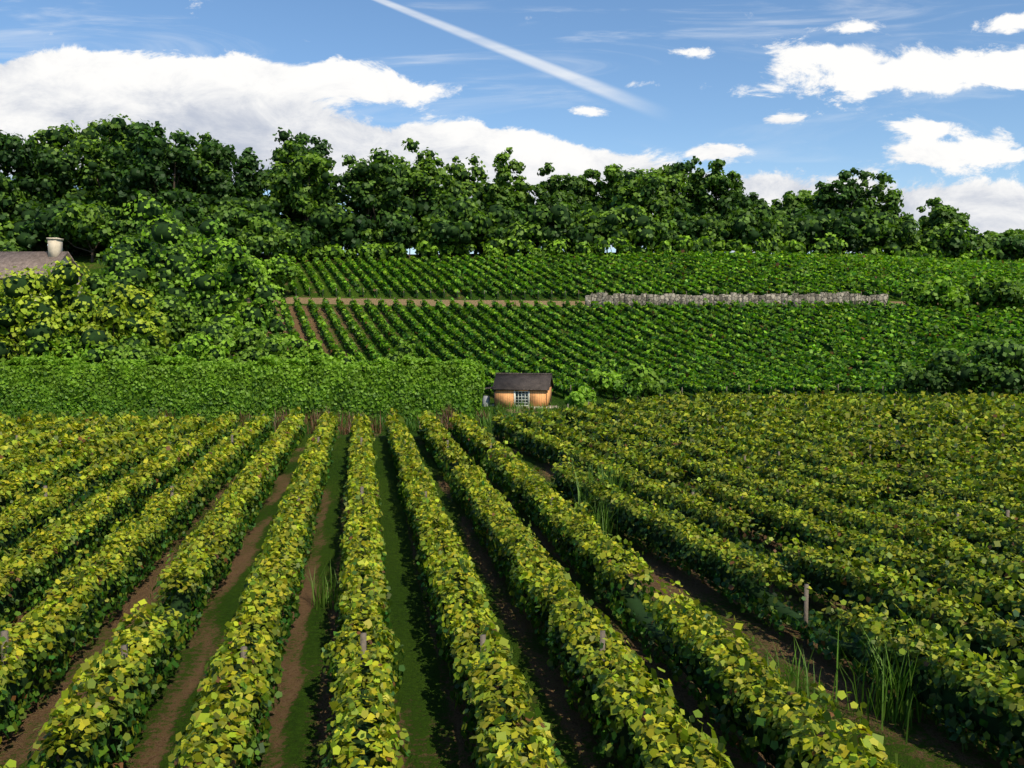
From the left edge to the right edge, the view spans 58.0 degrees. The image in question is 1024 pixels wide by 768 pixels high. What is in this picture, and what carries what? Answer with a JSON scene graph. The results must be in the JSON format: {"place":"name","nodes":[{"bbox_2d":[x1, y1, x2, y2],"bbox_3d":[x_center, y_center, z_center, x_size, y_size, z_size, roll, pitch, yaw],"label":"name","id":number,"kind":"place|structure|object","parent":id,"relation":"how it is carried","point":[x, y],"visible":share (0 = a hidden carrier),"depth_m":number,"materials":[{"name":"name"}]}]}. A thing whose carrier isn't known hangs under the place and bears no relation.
{"place":"outdoors","nodes":[
{"label":"outdoors","id":0,"kind":"place"},
{"bbox_2d":[0,248,1023,767],"bbox_3d":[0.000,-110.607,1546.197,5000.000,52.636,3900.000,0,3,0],"label":"ground","id":1,"kind":"structure","parent":0,"point":[430,718],"depth_m":14.49,"materials":[{"name":"brown soil"}]},
{"bbox_2d":[0,166,12,176],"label":"crest tree","id":2,"kind":"object","parent":1,"relation":"on","point":[7,173],"visible":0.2,"depth_m":132.42,"materials":[{"name":"green plant"}]},
{"bbox_2d":[0,240,19,251],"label":"shrub","id":3,"kind":"object","parent":1,"relation":"on","point":[5,248],"visible":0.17,"depth_m":99.84,"materials":[{"name":"green plant"}]},
{"bbox_2d":[0,179,45,225],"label":"shrub","id":4,"kind":"object","parent":1,"relation":"on","point":[14,201],"visible":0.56,"depth_m":125.46,"materials":[{"name":"green plant"}]},
{"bbox_2d":[0,271,56,355],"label":"shrub","id":5,"kind":"object","parent":1,"relation":"on","point":[4,336],"visible":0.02,"depth_m":58.87,"materials":[{"name":"green plant"}]},
{"bbox_2d":[0,130,78,219],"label":"crest tree","id":6,"kind":"object","parent":1,"relation":"on","point":[17,156],"visible":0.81,"depth_m":128.63,"materials":[{"name":"green plant"}]},
{"bbox_2d":[0,238,82,354],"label":"farm house","id":7,"kind":"structure","parent":1,"relation":"on","point":[21,261],"depth_m":82.41,"materials":[{"name":"paint"}]},
{"bbox_2d":[0,256,117,362],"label":"shrub","id":8,"kind":"object","parent":1,"relation":"on","point":[40,317],"visible":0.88,"depth_m":54.75,"materials":[{"name":"green plant"}]},
{"bbox_2d":[11,120,120,186],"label":"crest tree","id":9,"kind":"object","parent":1,"relation":"on","point":[69,155],"visible":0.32,"depth_m":135.34,"materials":[{"name":"green plant"}]},
{"bbox_2d":[21,331,111,363],"bbox_3d":[-26.391,-0.594,55.452,5.743,5.236,5.372,0,3,0],"label":"shrub","id":10,"kind":"object","parent":1,"relation":"on","point":[94,355],"visible":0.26,"depth_m":54.06,"materials":[{"name":"green plant"}]},
{"bbox_2d":[47,201,133,261],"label":"tree","id":11,"kind":"object","parent":1,"relation":"on","point":[77,220],"visible":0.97,"depth_m":120.90,"materials":[{"name":"green plant"}]},
{"bbox_2d":[56,184,131,211],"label":"shrub","id":12,"kind":"object","parent":1,"relation":"on","point":[77,191],"visible":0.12,"depth_m":133.87,"materials":[{"name":"green plant"}]},
{"bbox_2d":[40,252,153,343],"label":"shrub","id":13,"kind":"object","parent":1,"relation":"on","point":[98,285],"visible":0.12,"depth_m":68.75,"materials":[{"name":"green plant"}]},
{"bbox_2d":[72,138,136,198],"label":"crest tree","id":14,"kind":"object","parent":1,"relation":"on","point":[78,184],"visible":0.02,"depth_m":137.31,"materials":[{"name":"green plant"}]},
{"bbox_2d":[58,114,159,202],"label":"crest tree","id":15,"kind":"object","parent":1,"relation":"on","point":[114,129],"visible":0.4,"depth_m":130.92,"materials":[{"name":"green plant"}]},
{"bbox_2d":[75,282,173,358],"bbox_3d":[-25.736,-2.482,60.751,7.098,8.386,7.415,0,3,0],"label":"shrub","id":16,"kind":"object","parent":1,"relation":"on","point":[146,324],"visible":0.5,"depth_m":59.78,"materials":[{"name":"green plant"}]},
{"bbox_2d":[98,333,171,361],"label":"shrub","id":17,"kind":"object","parent":1,"relation":"on","point":[133,347],"visible":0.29,"depth_m":54.93,"materials":[{"name":"green plant"}]},
{"bbox_2d":[100,118,202,216],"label":"crest tree","id":18,"kind":"object","parent":1,"relation":"on","point":[154,162],"visible":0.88,"depth_m":126.62,"materials":[{"name":"green plant"}]},
{"bbox_2d":[120,205,196,269],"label":"tree","id":19,"kind":"object","parent":1,"relation":"on","point":[133,235],"visible":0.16,"depth_m":113.19,"materials":[{"name":"green plant"}]},
{"bbox_2d":[122,293,207,356],"bbox_3d":[-23.819,-2.517,64.671,5.927,7.649,5.711,0,3,0],"label":"shrub","id":20,"kind":"object","parent":1,"relation":"on","point":[183,316],"visible":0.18,"depth_m":64.07,"materials":[{"name":"green plant"}]},
{"bbox_2d":[96,191,237,321],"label":"tree","id":21,"kind":"object","parent":1,"relation":"on","point":[139,259],"visible":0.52,"depth_m":70.21,"materials":[{"name":"green plant"}]},
{"bbox_2d":[155,189,210,223],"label":"shrub","id":22,"kind":"object","parent":1,"relation":"on","point":[205,209],"visible":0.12,"depth_m":129.25,"materials":[{"name":"green plant"}]},
{"bbox_2d":[153,128,235,213],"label":"crest tree","id":23,"kind":"object","parent":1,"relation":"on","point":[207,176],"visible":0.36,"depth_m":131.98,"materials":[{"name":"green plant"}]},
{"bbox_2d":[162,233,227,267],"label":"shrub","id":24,"kind":"object","parent":1,"relation":"on","point":[186,244],"visible":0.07,"depth_m":105.31,"materials":[{"name":"green plant"}]},
{"bbox_2d":[169,333,237,365],"bbox_3d":[-18.332,-0.502,55.378,4.885,5.155,4.704,2,4,28],"label":"shrub","id":25,"kind":"object","parent":1,"relation":"on","point":[199,350],"visible":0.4,"depth_m":54.41,"materials":[{"name":"green plant"}]},
{"bbox_2d":[170,319,267,361],"bbox_3d":[-18.804,-1.240,59.990,6.014,6.004,6.116,-3,4,-40],"label":"shrub","id":26,"kind":"object","parent":1,"relation":"on","point":[218,332],"visible":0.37,"depth_m":59.40,"materials":[{"name":"green plant"}]},
{"bbox_2d":[184,136,265,217],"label":"crest tree","id":27,"kind":"object","parent":1,"relation":"on","point":[244,166],"visible":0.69,"depth_m":133.07,"materials":[{"name":"green plant"}]},
{"bbox_2d":[212,263,241,302],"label":"shrub","id":28,"kind":"object","parent":1,"relation":"on","point":[216,265],"visible":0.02,"depth_m":95.25,"materials":[{"name":"green plant"}]},
{"bbox_2d":[174,237,289,354],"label":"tree","id":29,"kind":"object","parent":1,"relation":"on","point":[215,295],"visible":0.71,"depth_m":68.75,"materials":[{"name":"green plant"}]},
{"bbox_2d":[226,170,251,186],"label":"crest tree","id":30,"kind":"object","parent":1,"relation":"on","point":[230,174],"depth_m":148.43,"materials":[{"name":"green plant"}]},
{"bbox_2d":[0,353,486,420],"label":"hedge","id":31,"kind":"object","parent":1,"relation":"on","point":[74,386],"visible":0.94,"depth_m":50.05,"materials":[{"name":"green plant"}]},
{"bbox_2d":[212,200,277,252],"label":"shrub","id":32,"kind":"object","parent":1,"relation":"on","point":[233,218],"visible":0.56,"depth_m":124.53,"materials":[{"name":"green plant"}]},
{"bbox_2d":[235,337,286,366],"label":"shrub","id":33,"kind":"object","parent":1,"relation":"on","point":[268,349],"visible":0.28,"depth_m":55.97,"materials":[{"name":"green plant"}]},
{"bbox_2d":[234,331,294,355],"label":"shrub","id":34,"kind":"object","parent":1,"relation":"on","point":[282,338],"visible":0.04,"depth_m":62.96,"materials":[{"name":"green plant"}]},
{"bbox_2d":[235,217,301,261],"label":"shrub","id":35,"kind":"object","parent":1,"relation":"on","point":[274,240],"visible":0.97,"depth_m":114.53,"materials":[{"name":"green plant"}]},
{"bbox_2d":[257,167,281,214],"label":"crest tree","id":36,"kind":"object","parent":1,"relation":"on","point":[266,170],"visible":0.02,"depth_m":155.31,"materials":[{"name":"green plant"}]},
{"bbox_2d":[246,254,302,286],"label":"shrub","id":37,"kind":"object","parent":1,"relation":"on","point":[281,270],"visible":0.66,"depth_m":102.51,"materials":[{"name":"green plant"}]},
{"bbox_2d":[259,140,338,227],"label":"crest tree","id":38,"kind":"object","parent":1,"relation":"on","point":[292,193],"visible":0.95,"depth_m":131.14,"materials":[{"name":"green plant"}]},
{"bbox_2d":[261,127,336,207],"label":"crest tree","id":39,"kind":"object","parent":1,"relation":"on","point":[319,148],"visible":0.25,"depth_m":142.61,"materials":[{"name":"green plant"}]},
{"bbox_2d":[278,334,357,364],"bbox_3d":[-12.416,-0.615,58.139,5.288,5.006,4.252,0,3,0],"label":"shrub","id":40,"kind":"object","parent":1,"relation":"on","point":[301,349],"visible":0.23,"depth_m":57.18,"materials":[{"name":"green plant"}]},
{"bbox_2d":[328,172,357,216],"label":"crest tree","id":41,"kind":"object","parent":1,"relation":"on","point":[335,187],"visible":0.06,"depth_m":153.17,"materials":[{"name":"green plant"}]},
{"bbox_2d":[331,147,418,223],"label":"crest tree","id":42,"kind":"object","parent":1,"relation":"on","point":[380,182],"visible":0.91,"depth_m":132.41,"materials":[{"name":"green plant"}]},
{"bbox_2d":[353,155,420,215],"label":"crest tree","id":43,"kind":"object","parent":1,"relation":"on","point":[406,192],"visible":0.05,"depth_m":145.38,"materials":[{"name":"green plant"}]},
{"bbox_2d":[385,340,421,365],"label":"shrub","id":44,"kind":"object","parent":1,"relation":"on","point":[394,355],"visible":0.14,"depth_m":61.65,"materials":[{"name":"green plant"}]},
{"bbox_2d":[393,138,455,218],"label":"crest tree","id":45,"kind":"object","parent":1,"relation":"on","point":[421,173],"visible":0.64,"depth_m":143.02,"materials":[{"name":"green plant"}]},
{"bbox_2d":[0,407,899,767],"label":"grapevines","id":46,"kind":"object","parent":1,"relation":"on","point":[136,463],"visible":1,"depth_m":13.59,"materials":[{"name":"green plant"}]},
{"bbox_2d":[426,153,493,211],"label":"crest tree","id":47,"kind":"object","parent":1,"relation":"on","point":[462,186],"visible":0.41,"depth_m":147.55,"materials":[{"name":"green plant"}]},
{"bbox_2d":[442,164,485,188],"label":"crest tree","id":48,"kind":"object","parent":1,"relation":"on","point":[451,175],"visible":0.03,"depth_m":156.11,"materials":[{"name":"green plant"}]},
{"bbox_2d":[483,147,534,212],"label":"crest tree","id":49,"kind":"object","parent":1,"relation":"on","point":[503,189],"visible":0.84,"depth_m":142.87,"materials":[{"name":"green plant"}]},
{"bbox_2d":[0,179,1023,261],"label":"crest undergrowth","id":50,"kind":"object","parent":1,"relation":"on","point":[459,227],"visible":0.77,"depth_m":134.90,"materials":[{"name":"green plant"}]},
{"bbox_2d":[1,399,1022,751],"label":"weed tufts","id":51,"kind":"object","parent":1,"relation":"on","point":[885,699],"visible":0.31,"depth_m":12.25,"materials":[{"name":"green plant"}]},
{"bbox_2d":[482,373,553,406],"bbox_3d":[0.217,0.356,59.103,4.720,2.140,2.800,1,3,9],"label":"garden hut","id":52,"kind":"object","parent":1,"relation":"on","point":[525,388],"visible":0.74,"depth_m":58.00,"materials":[{"name":"brown wood"}]},
{"bbox_2d":[489,404,558,408],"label":"stone slabs","id":53,"kind":"structure","parent":1,"relation":"on","point":[531,406],"depth_m":57.57,"materials":[{"name":"grey stone"}]},
{"bbox_2d":[529,162,580,212],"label":"crest tree","id":54,"kind":"object","parent":1,"relation":"on","point":[552,188],"visible":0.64,"depth_m":142.18,"materials":[{"name":"green plant"}]},
{"bbox_2d":[564,386,596,409],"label":"shrub","id":55,"kind":"object","parent":1,"relation":"on","point":[580,396],"visible":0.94,"depth_m":54.59,"materials":[{"name":"green plant"}]},
{"bbox_2d":[571,168,601,205],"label":"crest tree","id":56,"kind":"object","parent":1,"relation":"on","point":[584,190],"visible":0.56,"depth_m":151.88,"materials":[{"name":"green plant"}]},
{"bbox_2d":[593,163,624,251],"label":"crest tree","id":57,"kind":"object","parent":1,"relation":"on","point":[608,191],"visible":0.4,"depth_m":150.28,"materials":[{"name":"green plant"}]},
{"bbox_2d":[585,359,647,402],"bbox_3d":[6.328,0.117,57.730,3.612,3.473,3.684,-1,3,-17],"label":"shrub","id":58,"kind":"object","parent":1,"relation":"on","point":[606,379],"visible":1,"depth_m":56.64,"materials":[{"name":"green plant"}]},
{"bbox_2d":[267,249,1023,299],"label":"vineyard hill","id":59,"kind":"structure","parent":1,"relation":"on","point":[863,273],"depth_m":116.12,"materials":[{"name":"green plant"}]},
{"bbox_2d":[627,369,667,401],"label":"shrub","id":60,"kind":"object","parent":1,"relation":"on","point":[652,384],"visible":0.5,"depth_m":59.74,"materials":[{"name":"green plant"}]},
{"bbox_2d":[612,163,694,252],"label":"crest tree","id":61,"kind":"object","parent":1,"relation":"on","point":[647,190],"visible":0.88,"depth_m":141.67,"materials":[{"name":"green plant"}]},
{"bbox_2d":[655,156,708,212],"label":"crest tree","id":62,"kind":"object","parent":1,"relation":"on","point":[688,166],"visible":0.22,"depth_m":147.34,"materials":[{"name":"green plant"}]},
{"bbox_2d":[683,159,748,215],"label":"crest tree","id":63,"kind":"object","parent":1,"relation":"on","point":[717,183],"visible":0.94,"depth_m":143.11,"materials":[{"name":"green plant"}]},
{"bbox_2d":[585,292,887,308],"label":"dry stone wall","id":64,"kind":"structure","parent":1,"relation":"on","point":[671,298],"depth_m":100.68,"materials":[{"name":"grey stone"}]},
{"bbox_2d":[733,192,768,210],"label":"crest tree","id":65,"kind":"object","parent":1,"relation":"on","point":[753,197],"visible":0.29,"depth_m":152.72,"materials":[{"name":"green plant"}]},
{"bbox_2d":[491,388,1023,767],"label":"vineyard","id":66,"kind":"object","parent":1,"relation":"on","point":[792,473],"visible":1,"depth_m":20.59,"materials":[{"name":"green plant"}]},
{"bbox_2d":[768,190,807,219],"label":"crest tree","id":67,"kind":"object","parent":1,"relation":"on","point":[788,196],"visible":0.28,"depth_m":150.23,"materials":[{"name":"green plant"}]},
{"bbox_2d":[790,189,818,213],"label":"crest tree","id":68,"kind":"object","parent":1,"relation":"on","point":[809,199],"visible":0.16,"depth_m":156.60,"materials":[{"name":"green plant"}]},
{"bbox_2d":[811,167,876,253],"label":"crest tree","id":69,"kind":"object","parent":1,"relation":"on","point":[846,197],"visible":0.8,"depth_m":147.56,"materials":[{"name":"green plant"}]},
{"bbox_2d":[853,171,914,224],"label":"crest tree","id":70,"kind":"object","parent":1,"relation":"on","point":[890,199],"visible":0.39,"depth_m":146.87,"materials":[{"name":"green plant"}]},
{"bbox_2d":[889,356,980,396],"bbox_3d":[26.798,-0.042,58.360,5.414,3.757,4.381,3,4,41],"label":"shrub","id":71,"kind":"object","parent":1,"relation":"on","point":[936,378],"visible":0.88,"depth_m":57.31,"materials":[{"name":"green plant"}]},
{"bbox_2d":[901,276,969,310],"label":"shrub","id":72,"kind":"object","parent":1,"relation":"on","point":[946,292],"visible":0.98,"depth_m":98.13,"materials":[{"name":"green plant"}]},
{"bbox_2d":[916,206,961,233],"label":"crest tree","id":73,"kind":"object","parent":1,"relation":"on","point":[938,216],"visible":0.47,"depth_m":145.67,"materials":[{"name":"green plant"}]},
{"bbox_2d":[919,197,969,231],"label":"crest tree","id":74,"kind":"object","parent":1,"relation":"on","point":[934,203],"visible":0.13,"depth_m":158.97,"materials":[{"name":"green plant"}]},
{"bbox_2d":[929,334,1023,395],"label":"shrub","id":75,"kind":"object","parent":1,"relation":"on","point":[997,362],"visible":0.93,"depth_m":55.79,"materials":[{"name":"green plant"}]},
{"bbox_2d":[962,278,1023,308],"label":"shrub","id":76,"kind":"object","parent":1,"relation":"on","point":[996,293],"visible":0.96,"depth_m":97.37,"materials":[{"name":"green plant"}]},
{"bbox_2d":[983,230,1023,236],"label":"crest tree","id":77,"kind":"object","parent":1,"relation":"on","point":[987,232],"visible":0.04,"depth_m":150.67,"materials":[{"name":"green plant"}]},
{"bbox_2d":[1002,228,1023,238],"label":"crest tree","id":78,"kind":"object","parent":1,"relation":"on","point":[1012,230],"visible":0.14,"depth_m":148.43,"materials":[{"name":"green plant"}]},
{"bbox_2d":[0,0,1023,253],"label":"sky","id":79,"kind":"structure","parent":0,"point":[793,95],"materials":[{"name":"blue"}]},
{"bbox_2d":[237,294,1023,399],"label":"vineyard hill","id":80,"kind":"structure","parent":0,"point":[815,368],"depth_m":84.80,"materials":[{"name":"green plant"}]}
]}

